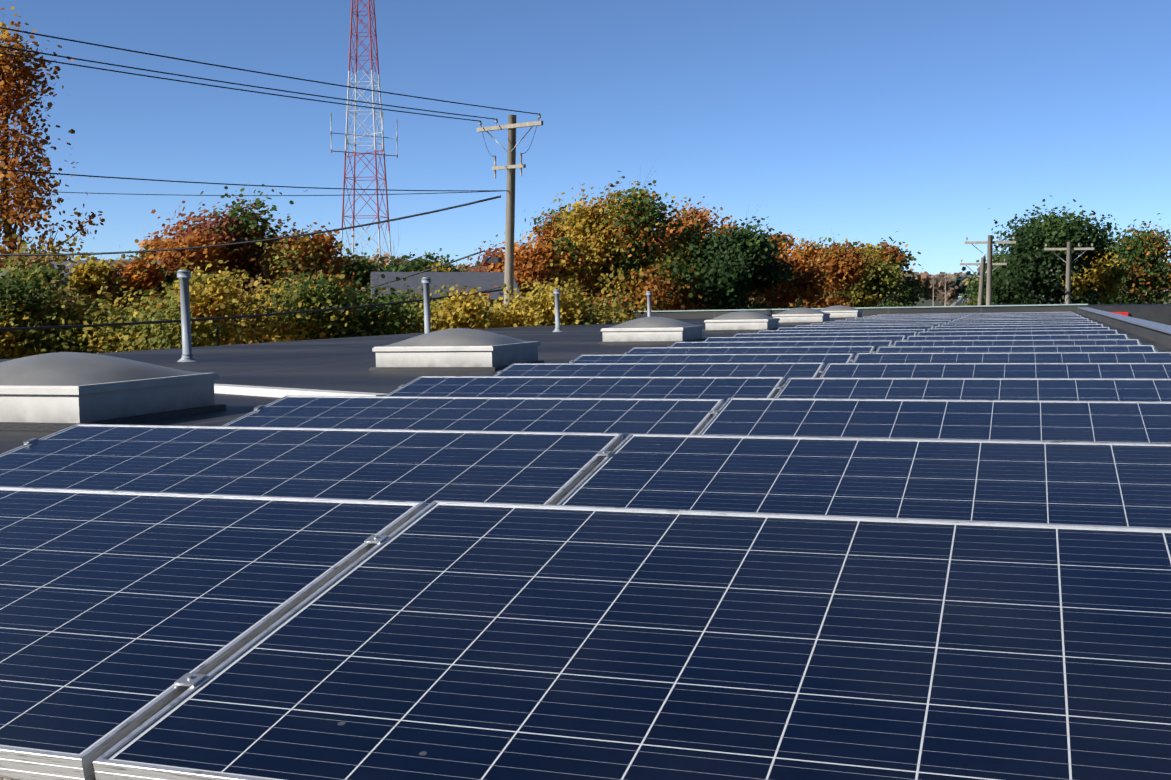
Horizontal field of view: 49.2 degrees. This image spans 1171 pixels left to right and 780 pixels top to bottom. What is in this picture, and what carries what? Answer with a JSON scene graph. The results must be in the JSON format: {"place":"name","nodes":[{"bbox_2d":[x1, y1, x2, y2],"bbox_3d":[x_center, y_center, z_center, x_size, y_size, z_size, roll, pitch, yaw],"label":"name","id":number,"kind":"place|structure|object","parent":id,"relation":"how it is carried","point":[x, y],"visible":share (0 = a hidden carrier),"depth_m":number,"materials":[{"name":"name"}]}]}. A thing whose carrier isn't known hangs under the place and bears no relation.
{"place":"outdoors","nodes":[
{"label":"outdoors","id":0,"kind":"place"},
{"bbox_2d":[330,0,397,264],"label":"lattice tower","id":1,"kind":"structure","parent":0,"point":[372,110],"depth_m":145.46,"materials":[{"name":"metal"}]},
{"bbox_2d":[371,272,519,308],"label":"dark roof house","id":2,"kind":"structure","parent":0,"point":[482,280],"depth_m":54.93,"materials":[{"name":"grey"}]},
{"bbox_2d":[0,0,1170,296],"label":"sky","id":3,"kind":"structure","parent":0,"point":[864,121],"materials":[{"name":"blue"}]},
{"bbox_2d":[665,297,1169,310],"bbox_3d":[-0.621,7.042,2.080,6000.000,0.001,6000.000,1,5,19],"label":"ground","id":4,"kind":"structure","parent":0,"point":[929,302],"depth_m":973.91,"materials":[{"name":"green plant"}]},
{"bbox_2d":[0,246,75,358],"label":"bush","id":5,"kind":"object","parent":4,"relation":"on","point":[16,292],"visible":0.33,"depth_m":34.48,"materials":[{"name":"green plant"}]},
{"bbox_2d":[0,242,85,307],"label":"tree","id":6,"kind":"object","parent":4,"relation":"on","point":[24,263],"visible":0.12,"depth_m":43.39,"materials":[{"name":"yellow plant"}]},
{"bbox_2d":[0,0,104,268],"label":"tree","id":7,"kind":"object","parent":4,"relation":"on","point":[24,75],"visible":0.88,"depth_m":63.17,"materials":[{"name":"orange plant"}]},
{"bbox_2d":[0,275,112,358],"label":"bush","id":8,"kind":"object","parent":4,"relation":"on","point":[9,334],"visible":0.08,"depth_m":34.28,"materials":[{"name":"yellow plant"}]},
{"bbox_2d":[4,255,156,353],"bbox_3d":[-14.296,0.580,36.257,5.949,7.830,5.717,1,5,19],"label":"bush","id":9,"kind":"object","parent":4,"relation":"on","point":[67,304],"visible":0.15,"depth_m":35.06,"materials":[{"name":"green plant"}]},
{"bbox_2d":[0,276,196,358],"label":"bush","id":10,"kind":"object","parent":4,"relation":"on","point":[105,337],"visible":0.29,"depth_m":34.59,"materials":[{"name":"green plant"}]},
{"bbox_2d":[59,252,145,319],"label":"tree","id":11,"kind":"object","parent":4,"relation":"on","point":[85,282],"visible":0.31,"depth_m":45.62,"materials":[{"name":"yellow plant"}]},
{"bbox_2d":[0,259,235,297],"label":"white houses","id":12,"kind":"structure","parent":4,"relation":"on","point":[71,265],"depth_m":52.57,"materials":[{"name":"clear paint"}]},
{"bbox_2d":[112,249,178,346],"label":"tree","id":13,"kind":"object","parent":4,"relation":"on","point":[149,275],"visible":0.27,"depth_m":45.89,"materials":[{"name":"orange plant"}]},
{"bbox_2d":[120,226,184,258],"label":"tree","id":14,"kind":"object","parent":4,"relation":"on","point":[144,254],"visible":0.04,"depth_m":92.83,"materials":[{"name":"orange plant"}]},
{"bbox_2d":[92,272,254,346],"bbox_3d":[-11.864,0.411,38.325,5.134,7.815,5.575,1,5,19],"label":"bush","id":15,"kind":"object","parent":4,"relation":"on","point":[204,341],"visible":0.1,"depth_m":37.53,"materials":[{"name":"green plant"}]},
{"bbox_2d":[147,226,250,343],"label":"tree","id":16,"kind":"object","parent":4,"relation":"on","point":[194,256],"visible":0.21,"depth_m":54.28,"materials":[{"name":"orange plant"}]},
{"bbox_2d":[109,258,314,351],"bbox_3d":[-9.956,0.372,35.671,5.445,8.310,6.426,-1,4,-8],"label":"bush","id":17,"kind":"object","parent":4,"relation":"on","point":[211,297],"visible":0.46,"depth_m":33.77,"materials":[{"name":"yellow plant"}]},
{"bbox_2d":[143,183,307,343],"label":"tree","id":18,"kind":"object","parent":4,"relation":"on","point":[243,226],"visible":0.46,"depth_m":57.57,"materials":[{"name":"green plant"}]},
{"bbox_2d":[224,218,362,321],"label":"tree","id":19,"kind":"object","parent":4,"relation":"on","point":[320,248],"visible":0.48,"depth_m":57.62,"materials":[{"name":"orange plant"}]},
{"bbox_2d":[244,256,420,343],"bbox_3d":[-7.384,0.349,36.019,5.255,8.307,5.932,1,5,19],"label":"bush","id":20,"kind":"object","parent":4,"relation":"on","point":[335,324],"visible":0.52,"depth_m":35.56,"materials":[{"name":"green plant"}]},
{"bbox_2d":[333,237,391,308],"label":"tree","id":21,"kind":"object","parent":4,"relation":"on","point":[362,264],"visible":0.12,"depth_m":61.84,"materials":[{"name":"green plant"}]},
{"bbox_2d":[359,238,422,291],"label":"tree","id":22,"kind":"object","parent":4,"relation":"on","point":[396,267],"visible":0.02,"depth_m":93.03,"materials":[{"name":"green plant"}]},
{"bbox_2d":[395,248,467,271],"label":"tree","id":23,"kind":"object","parent":4,"relation":"on","point":[427,264],"visible":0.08,"depth_m":126.57,"materials":[{"name":"green plant"}]},
{"bbox_2d":[357,271,506,334],"bbox_3d":[-4.543,0.418,38.923,8.255,7.726,5.922,1,5,19],"label":"bush","id":24,"kind":"object","parent":4,"relation":"on","point":[419,324],"visible":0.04,"depth_m":38.90,"materials":[{"name":"yellow plant"}]},
{"bbox_2d":[404,284,502,332],"bbox_3d":[-3.317,0.648,37.412,4.427,7.490,4.006,1,5,19],"label":"bush","id":25,"kind":"object","parent":4,"relation":"on","point":[457,314],"visible":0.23,"depth_m":36.53,"materials":[{"name":"yellow plant"}]},
{"bbox_2d":[466,234,521,306],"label":"tree","id":26,"kind":"object","parent":4,"relation":"on","point":[488,253],"visible":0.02,"depth_m":117.98,"materials":[{"name":"orange plant"}]},
{"bbox_2d":[477,113,542,327],"bbox_3d":[-2.244,-1.980,38.691,2.601,12.524,0.381,3,5,35],"label":"utility pole","id":27,"kind":"object","parent":4,"relation":"on","point":[511,126],"visible":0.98,"depth_m":38.42,"materials":[{"name":"brown wood"}]},
{"bbox_2d":[0,27,538,339],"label":"power lines","id":28,"kind":"object","parent":27,"relation":"attached to","point":[197,319],"visible":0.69,"depth_m":32.93,"materials":[{"name":"black metal"}]},
{"bbox_2d":[488,229,604,312],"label":"tree","id":29,"kind":"object","parent":4,"relation":"on","point":[531,261],"visible":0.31,"depth_m":58.94,"materials":[{"name":"orange plant"}]},
{"bbox_2d":[470,269,641,327],"bbox_3d":[-0.643,0.300,39.194,5.710,7.934,6.747,1,5,19],"label":"bush","id":30,"kind":"object","parent":4,"relation":"on","point":[572,310],"visible":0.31,"depth_m":38.07,"materials":[{"name":"yellow plant"}]},
{"bbox_2d":[0,313,1170,453],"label":"flat roof","id":31,"kind":"structure","parent":4,"relation":"on","point":[339,364],"depth_m":15.80,"materials":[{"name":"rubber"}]},
{"bbox_2d":[0,352,225,430],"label":"skylight","id":32,"kind":"object","parent":31,"relation":"on","point":[57,391],"visible":1,"depth_m":7.42,"materials":[{"name":"paint"}]},
{"bbox_2d":[177,270,196,361],"bbox_3d":[-5.079,-0.943,16.245,0.251,1.162,0.258,0,4,19],"label":"vent pipe","id":33,"kind":"object","parent":31,"relation":"on","point":[183,276],"visible":1,"depth_m":16.20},
{"bbox_2d":[174,535,387,686],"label":"clamps","id":34,"kind":"object","parent":31,"relation":"on","point":[190,679],"visible":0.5,"depth_m":1.79,"materials":[{"name":"silver metal"}]},
{"bbox_2d":[0,486,425,779],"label":"solar panel","id":35,"kind":"object","parent":34,"relation":"on","point":[121,612],"visible":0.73,"depth_m":2.15,"materials":[{"name":"glass"}]},
{"bbox_2d":[93,500,1170,779],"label":"solar panel","id":36,"kind":"object","parent":34,"relation":"on","point":[459,640],"visible":0.96,"depth_m":1.74,"materials":[{"name":"glass"}]},
{"bbox_2d":[214,384,386,397],"bbox_3d":[-2.202,0.021,9.449,2.336,0.103,0.140,4,6,44],"label":"roof walkway strip","id":37,"kind":"object","parent":31,"relation":"on","point":[278,392],"visible":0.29,"depth_m":9.45,"materials":[{"name":"plastic"}]},
{"bbox_2d":[23,438,610,455],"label":"clamps","id":38,"kind":"object","parent":31,"relation":"on","point":[603,453],"visible":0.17,"depth_m":3.54,"materials":[{"name":"silver metal"}]},
{"bbox_2d":[0,424,623,505],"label":"solar panel","id":39,"kind":"object","parent":38,"relation":"on","point":[427,467],"visible":0.58,"depth_m":3.71,"materials":[{"name":"glass"}]},
{"bbox_2d":[556,434,1170,527],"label":"solar panel","id":40,"kind":"object","parent":38,"relation":"on","point":[1099,483],"visible":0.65,"depth_m":3.17,"materials":[{"name":"glass"}]},
{"bbox_2d":[422,277,430,333],"bbox_3d":[-2.822,-1.428,22.780,0.251,1.152,0.258,0,4,19],"label":"vent pipe","id":41,"kind":"object","parent":31,"relation":"on","point":[426,281],"visible":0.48,"depth_m":22.73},
{"bbox_2d":[369,328,543,370],"bbox_3d":[-1.320,-0.439,13.347,1.380,0.412,1.350,0,4,19],"label":"skylight","id":42,"kind":"object","parent":31,"relation":"on","point":[459,349],"visible":0.96,"depth_m":12.84,"materials":[{"name":"paint"}]},
{"bbox_2d":[254,405,718,413],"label":"clamps","id":43,"kind":"object","parent":31,"relation":"on","point":[710,412],"visible":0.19,"depth_m":4.78,"materials":[{"name":"silver metal"}]},
{"bbox_2d":[222,395,723,438],"bbox_3d":[-0.542,0.170,4.841,1.956,0.040,0.992,0,14,19],"label":"solar panel","id":44,"kind":"object","parent":43,"relation":"on","point":[626,417],"visible":0.4,"depth_m":5.04,"materials":[{"name":"glass"}]},
{"bbox_2d":[698,398,1170,442],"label":"solar panel","id":45,"kind":"object","parent":43,"relation":"on","point":[1094,421],"visible":0.52,"depth_m":4.46,"materials":[{"name":"glass"}]},
{"bbox_2d":[553,289,562,331],"bbox_3d":[-0.639,-1.807,29.104,0.251,0.962,0.258,0,4,19],"label":"vent pipe","id":46,"kind":"object","parent":31,"relation":"on","point":[557,292],"visible":1,"depth_m":29.06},
{"bbox_2d":[398,381,785,388],"bbox_3d":[0.862,0.110,5.881,3.958,0.256,1.550,0,4,19],"label":"racking","id":47,"kind":"object","parent":31,"relation":"on","point":[778,387],"visible":0.08,"depth_m":6.01,"materials":[{"name":"silver metal"}]},
{"bbox_2d":[385,376,784,402],"bbox_3d":[-0.114,0.074,6.076,1.956,0.042,0.992,0,15,19],"label":"solar panel","id":48,"kind":"object","parent":47,"relation":"on","point":[725,388],"visible":0.42,"depth_m":6.32,"materials":[{"name":"glass"}]},
{"bbox_2d":[774,378,1170,400],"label":"solar panel","id":49,"kind":"object","parent":47,"relation":"on","point":[1110,389],"visible":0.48,"depth_m":5.74,"materials":[{"name":"glass"}]},
{"bbox_2d":[599,317,705,343],"bbox_3d":[1.072,-0.959,20.277,1.380,0.412,1.350,0,4,19],"label":"skylight","id":50,"kind":"object","parent":31,"relation":"on","point":[653,330],"visible":1,"depth_m":19.76,"materials":[{"name":"paint"}]},
{"bbox_2d":[703,311,779,331],"bbox_3d":[3.270,-1.436,26.642,1.380,0.412,1.350,0,4,19],"label":"skylight","id":51,"kind":"object","parent":31,"relation":"on","point":[742,321],"visible":1,"depth_m":26.12,"materials":[{"name":"paint"}]},
{"bbox_2d":[772,308,831,323],"bbox_3d":[5.679,-1.959,33.619,1.380,0.412,1.350,0,4,19],"label":"skylight","id":52,"kind":"object","parent":31,"relation":"on","point":[802,316],"visible":0.98,"depth_m":33.08,"materials":[{"name":"paint"}]},
{"bbox_2d":[819,305,862,318],"bbox_3d":[7.990,-2.462,40.313,1.380,0.412,1.350,0,4,19],"label":"skylight","id":53,"kind":"object","parent":31,"relation":"on","point":[841,312],"visible":0.9,"depth_m":39.73,"materials":[{"name":"paint"}]},
{"bbox_2d":[633,304,1087,318],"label":"parapet","id":54,"kind":"structure","parent":31,"relation":"on","point":[696,314],"depth_m":43.61,"materials":[{"name":"metal"}]},
{"bbox_2d":[823,320,950,323],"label":"solar panel","id":55,"kind":"object","parent":31,"relation":"on","point":[927,321],"visible":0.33,"depth_m":20.05,"materials":[{"name":"glass"}]},
{"bbox_2d":[1079,307,1170,346],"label":"parapet","id":56,"kind":"structure","parent":31,"relation":"on","point":[1157,332],"depth_m":20.47,"materials":[{"name":"grey concrete"}]},
{"bbox_2d":[520,193,659,304],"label":"tree","id":57,"kind":"object","parent":4,"relation":"on","point":[547,230],"visible":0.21,"depth_m":64.49,"materials":[{"name":"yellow plant"}]},
{"bbox_2d":[579,280,646,322],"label":"bush","id":58,"kind":"object","parent":4,"relation":"on","point":[622,303],"visible":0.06,"depth_m":44.17,"materials":[{"name":"yellow plant"}]},
{"bbox_2d":[535,166,726,319],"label":"tree","id":59,"kind":"object","parent":4,"relation":"on","point":[632,216],"visible":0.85,"depth_m":60.57,"materials":[{"name":"yellow plant"}]},
{"bbox_2d":[634,194,748,310],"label":"tree","id":60,"kind":"object","parent":4,"relation":"on","point":[701,217],"visible":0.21,"depth_m":69.10,"materials":[{"name":"orange plant"}]},
{"bbox_2d":[673,205,817,309],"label":"tree","id":61,"kind":"object","parent":4,"relation":"on","point":[740,255],"visible":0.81,"depth_m":59.94,"materials":[{"name":"green plant"}]},
{"bbox_2d":[747,229,796,302],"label":"tree","id":62,"kind":"object","parent":4,"relation":"on","point":[780,244],"visible":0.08,"depth_m":123.74,"materials":[{"name":"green plant"}]},
{"bbox_2d":[749,250,839,308],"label":"tree","id":63,"kind":"object","parent":4,"relation":"on","point":[813,280],"visible":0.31,"depth_m":71.75,"materials":[{"name":"orange plant"}]},
{"bbox_2d":[777,230,883,307],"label":"tree","id":64,"kind":"object","parent":4,"relation":"on","point":[847,269],"visible":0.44,"depth_m":77.15,"materials":[{"name":"orange plant"}]},
{"bbox_2d":[816,238,899,304],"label":"tree","id":65,"kind":"object","parent":4,"relation":"on","point":[869,250],"visible":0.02,"depth_m":98.53,"materials":[{"name":"orange plant"}]},
{"bbox_2d":[824,246,910,306],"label":"tree","id":66,"kind":"object","parent":4,"relation":"on","point":[879,284],"visible":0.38,"depth_m":86.47,"materials":[{"name":"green plant"}]},
{"bbox_2d":[858,231,927,306],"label":"tree","id":67,"kind":"object","parent":4,"relation":"on","point":[897,257],"visible":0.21,"depth_m":108.94,"materials":[{"name":"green plant"}]},
{"bbox_2d":[894,268,957,306],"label":"tree","id":68,"kind":"object","parent":4,"relation":"on","point":[939,283],"visible":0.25,"depth_m":455.54,"materials":[{"name":"brown plant"}]},
{"bbox_2d":[934,272,965,305],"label":"tree","id":69,"kind":"object","parent":4,"relation":"on","point":[950,298],"visible":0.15,"depth_m":527.83,"materials":[{"name":"brown plant"}]},
{"bbox_2d":[951,266,986,298],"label":"tree","id":70,"kind":"object","parent":4,"relation":"on","point":[959,279],"visible":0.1,"depth_m":464.06,"materials":[{"name":"green plant"}]},
{"bbox_2d":[960,257,1006,304],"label":"utility pole","id":71,"kind":"object","parent":4,"relation":"on","point":[981,281],"visible":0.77,"depth_m":68.47,"materials":[{"name":"brown wood"}]},
{"bbox_2d":[965,235,1015,304],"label":"utility pole","id":72,"kind":"object","parent":4,"relation":"on","point":[990,242],"visible":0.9,"depth_m":62.62,"materials":[{"name":"brown wood"}]},
{"bbox_2d":[954,244,1042,305],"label":"tree","id":73,"kind":"object","parent":4,"relation":"on","point":[972,287],"visible":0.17,"depth_m":89.41,"materials":[{"name":"green plant"}]},
{"bbox_2d":[964,196,1133,305],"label":"tree","id":74,"kind":"object","parent":4,"relation":"on","point":[1029,255],"visible":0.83,"depth_m":71.37,"materials":[{"name":"green plant"}]},
{"bbox_2d":[1044,242,1093,303],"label":"utility pole","id":75,"kind":"object","parent":4,"relation":"on","point":[1069,249],"visible":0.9,"depth_m":65.19,"materials":[{"name":"brown wood"}]},
{"bbox_2d":[992,304,1170,324],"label":"neighbour building","id":76,"kind":"structure","parent":4,"relation":"on","point":[1159,313],"depth_m":62.38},
{"bbox_2d":[1060,248,1131,303],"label":"tree","id":77,"kind":"object","parent":4,"relation":"on","point":[1097,280],"visible":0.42,"depth_m":78.02,"materials":[{"name":"yellow plant"}]},
{"bbox_2d":[1040,213,1170,303],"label":"tree","id":78,"kind":"object","parent":4,"relation":"on","point":[1143,252],"visible":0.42,"depth_m":82.79,"materials":[{"name":"green plant"}]},
{"bbox_2d":[954,298,967,305],"bbox_3d":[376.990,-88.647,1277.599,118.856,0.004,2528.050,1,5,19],"label":"road","id":79,"kind":"structure","parent":0,"point":[959,302],"depth_m":1088.51,"materials":[{"name":"grey asphalt"}]},
{"bbox_3d":[1.289,0.017,7.118,3.958,0.256,1.550,0,4,19],"label":"racking","id":80,"kind":"object","parent":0,"visible":0},
{"bbox_2d":[494,363,824,380],"bbox_3d":[0.311,-0.021,7.316,1.956,0.043,0.992,0,14,19],"label":"solar panel","id":81,"kind":"object","parent":80,"relation":"on","point":[798,370],"visible":0.38,"depth_m":7.59,"materials":[{"name":"glass"}]},
{"bbox_2d":[819,363,1170,378],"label":"solar panel","id":82,"kind":"object","parent":80,"relation":"on","point":[997,370],"visible":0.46,"depth_m":6.98,"materials":[{"name":"glass"}]},
{"bbox_3d":[1.717,-0.076,8.356,3.958,0.256,1.550,0,4,19],"label":"racking","id":83,"kind":"object","parent":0,"visible":0},
{"bbox_2d":[570,353,853,366],"bbox_3d":[0.740,-0.111,8.553,1.956,0.042,0.992,0,14,19],"label":"solar panel","id":84,"kind":"object","parent":83,"relation":"on","point":[826,359],"visible":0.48,"depth_m":8.87,"materials":[{"name":"glass"}]},
{"bbox_2d":[852,352,1170,362],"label":"solar panel","id":85,"kind":"object","parent":83,"relation":"on","point":[1079,357],"visible":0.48,"depth_m":8.22,"materials":[{"name":"glass"}]},
{"bbox_3d":[2.144,-0.169,9.593,3.958,0.256,1.550,0,4,19],"label":"racking","id":86,"kind":"object","parent":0,"visible":0},
{"bbox_2d":[627,346,874,355],"bbox_3d":[1.163,-0.204,9.792,1.956,0.041,0.992,0,14,19],"label":"solar panel","id":87,"kind":"object","parent":86,"relation":"on","point":[854,350],"visible":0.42,"depth_m":10.11,"materials":[{"name":"glass"}]},
{"bbox_2d":[875,345,1154,352],"bbox_3d":[3.038,-0.192,9.143,1.956,0.042,0.992,0,14,19],"label":"solar panel","id":88,"kind":"object","parent":86,"relation":"on","point":[993,349],"visible":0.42,"depth_m":9.49,"materials":[{"name":"glass"}]},
{"bbox_3d":[2.571,-0.261,10.830,3.958,0.256,1.550,0,4,19],"label":"racking","id":89,"kind":"object","parent":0,"visible":0},
{"bbox_2d":[670,340,892,348],"bbox_3d":[1.597,-0.296,11.028,1.956,0.040,0.992,0,14,19],"label":"solar panel","id":90,"kind":"object","parent":89,"relation":"on","point":[878,343],"visible":0.31,"depth_m":11.37,"materials":[{"name":"glass"}]},
{"bbox_2d":[893,339,1139,345],"bbox_3d":[3.465,-0.284,10.382,1.956,0.041,0.992,0,14,19],"label":"solar panel","id":91,"kind":"object","parent":89,"relation":"on","point":[1019,342],"visible":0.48,"depth_m":10.72,"materials":[{"name":"glass"}]},
{"bbox_3d":[2.998,-0.354,12.068,3.958,0.256,1.550,0,4,19],"label":"racking","id":92,"kind":"object","parent":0,"visible":0},
{"bbox_2d":[705,335,904,341],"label":"solar panel","id":93,"kind":"object","parent":92,"relation":"on","point":[813,338],"visible":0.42,"depth_m":12.62,"materials":[{"name":"glass"}]},
{"bbox_2d":[906,334,1126,340],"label":"solar panel","id":94,"kind":"object","parent":92,"relation":"on","point":[1033,337],"visible":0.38,"depth_m":11.96,"materials":[{"name":"glass"}]},
{"bbox_3d":[3.425,-0.447,13.305,3.958,0.256,1.550,0,4,19],"label":"racking","id":95,"kind":"object","parent":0,"visible":0},
{"bbox_2d":[733,332,916,337],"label":"solar panel","id":96,"kind":"object","parent":95,"relation":"on","point":[906,334],"visible":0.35,"depth_m":13.86,"materials":[{"name":"glass"}]},
{"bbox_2d":[917,330,1117,335],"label":"solar panel","id":97,"kind":"object","parent":95,"relation":"on","point":[1034,332],"visible":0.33,"depth_m":13.21,"materials":[{"name":"glass"}]},
{"bbox_3d":[3.853,-0.540,14.542,3.958,0.256,1.550,0,4,19],"label":"racking","id":98,"kind":"object","parent":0,"visible":0},
{"bbox_2d":[757,329,925,333],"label":"solar panel","id":99,"kind":"object","parent":98,"relation":"on","point":[832,331],"visible":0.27,"depth_m":15.13,"materials":[{"name":"glass"}]},
{"bbox_2d":[927,327,1109,331],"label":"solar panel","id":100,"kind":"object","parent":98,"relation":"on","point":[1014,329],"visible":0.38,"depth_m":14.48,"materials":[{"name":"glass"}]},
{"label":"racking","id":101,"kind":"object","parent":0,"visible":0},
{"bbox_2d":[777,326,932,329],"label":"solar panel","id":102,"kind":"object","parent":101,"relation":"on","point":[861,328],"visible":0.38,"depth_m":16.33,"materials":[{"name":"glass"}]},
{"bbox_2d":[935,324,1102,328],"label":"solar panel","id":103,"kind":"object","parent":101,"relation":"on","point":[1040,326],"visible":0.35,"depth_m":15.69,"materials":[{"name":"glass"}]},
{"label":"racking","id":104,"kind":"object","parent":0,"visible":0},
{"bbox_2d":[795,324,939,327],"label":"solar panel","id":105,"kind":"object","parent":104,"relation":"on","point":[933,325],"visible":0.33,"depth_m":17.61,"materials":[{"name":"glass"}]},
{"bbox_2d":[941,322,1096,325],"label":"solar panel","id":106,"kind":"object","parent":104,"relation":"on","point":[980,324],"visible":0.25,"depth_m":16.98,"materials":[{"name":"glass"}]},
{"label":"racking","id":107,"kind":"object","parent":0,"visible":0},
{"bbox_2d":[947,320,1092,323],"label":"solar panel","id":108,"kind":"object","parent":107,"relation":"on","point":[1018,322],"visible":0.23,"depth_m":18.22,"materials":[{"name":"glass"}]},
{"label":"racking","id":109,"kind":"object","parent":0,"visible":0},
{"bbox_2d":[952,318,1088,321],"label":"solar panel","id":110,"kind":"object","parent":109,"relation":"on","point":[1073,319],"visible":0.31,"depth_m":19.43,"materials":[{"name":"glass"}]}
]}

